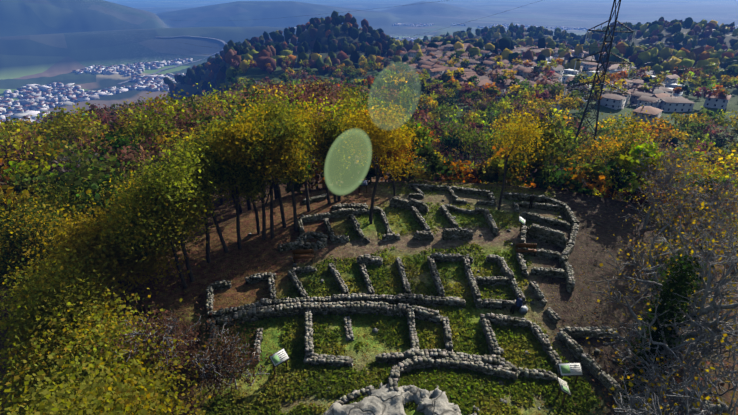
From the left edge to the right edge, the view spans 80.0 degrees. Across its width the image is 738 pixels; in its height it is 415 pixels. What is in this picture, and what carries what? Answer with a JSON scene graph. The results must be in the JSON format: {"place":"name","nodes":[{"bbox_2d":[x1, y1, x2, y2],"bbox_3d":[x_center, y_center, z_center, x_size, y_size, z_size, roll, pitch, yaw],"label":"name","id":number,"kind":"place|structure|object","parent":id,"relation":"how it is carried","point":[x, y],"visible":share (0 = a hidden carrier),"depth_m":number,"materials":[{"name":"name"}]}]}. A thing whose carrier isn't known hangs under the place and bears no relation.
{"place":"outdoors","nodes":[
{"label":"outdoors","id":0,"kind":"place"},
{"bbox_2d":[0,0,737,414],"bbox_3d":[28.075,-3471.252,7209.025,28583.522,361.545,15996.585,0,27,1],"label":"terrain ground","id":1,"kind":"structure","parent":0,"point":[44,42],"depth_m":44.38,"materials":[{"name":"green plant"}]},
{"bbox_2d":[0,23,593,122],"bbox_3d":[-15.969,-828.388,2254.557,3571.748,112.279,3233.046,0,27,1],"label":"distant town buildings","id":2,"kind":"structure","parent":1,"relation":"on","point":[30,99],"depth_m":1503.67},
{"bbox_2d":[103,180,583,405],"bbox_3d":[-1.240,3.891,35.898,31.443,2.899,26.011,6,28,12],"label":"site furniture","id":3,"kind":"object","parent":1,"relation":"on","point":[279,357],"visible":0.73,"depth_m":25.12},
{"bbox_2d":[0,0,736,178],"bbox_3d":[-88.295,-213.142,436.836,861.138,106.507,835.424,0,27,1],"label":"pylon and wires","id":4,"kind":"object","parent":1,"relation":"on","point":[603,72],"visible":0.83,"depth_m":94.60,"materials":[{"name":"metal"}]},
{"bbox_2d":[0,87,737,414],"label":"tree leaves","id":5,"kind":"object","parent":1,"relation":"on","point":[82,375],"visible":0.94,"depth_m":27.50,"materials":[{"name":"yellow plant"}]},
{"bbox_2d":[0,50,737,252],"bbox_3d":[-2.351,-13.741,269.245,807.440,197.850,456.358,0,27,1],"label":"forest leaves","id":6,"kind":"object","parent":1,"relation":"on","point":[46,144],"visible":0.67,"depth_m":83.66,"materials":[{"name":"green plant"}]},
{"bbox_2d":[2,100,737,414],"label":"tree trunks and branches","id":7,"kind":"object","parent":1,"relation":"on","point":[699,324],"visible":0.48,"depth_m":22.85,"materials":[{"name":"brown plant"}]},
{"bbox_2d":[323,382,479,414],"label":"outcrop rock","id":8,"kind":"object","parent":1,"relation":"on","point":[384,400],"visible":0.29,"depth_m":21.68,"materials":[{"name":"stone"}]},
{"bbox_2d":[163,11,737,99],"bbox_3d":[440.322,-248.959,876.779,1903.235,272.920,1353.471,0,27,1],"label":"trees","id":9,"kind":"object","parent":1,"relation":"on","point":[641,55],"visible":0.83,"depth_m":600.94,"materials":[{"name":"green plant"}]},
{"bbox_2d":[204,183,727,414],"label":"stone wall ruins","id":10,"kind":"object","parent":1,"relation":"on","point":[415,357],"depth_m":30.63,"materials":[{"name":"stone"}]},
{"bbox_2d":[289,39,728,124],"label":"village house walls","id":11,"kind":"structure","parent":1,"relation":"on","point":[719,103],"depth_m":306.07,"materials":[{"name":"beige paint"}]},
{"bbox_2d":[290,37,731,114],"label":"village roofs","id":12,"kind":"structure","parent":11,"relation":"on","point":[659,93],"depth_m":340.89,"materials":[{"name":"brown tile"}]},
{"bbox_2d":[398,45,725,123],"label":"village windows","id":13,"kind":"structure","parent":11,"relation":"in","point":[586,88],"depth_m":306.51,"materials":[{"name":"black glass"}]}
]}

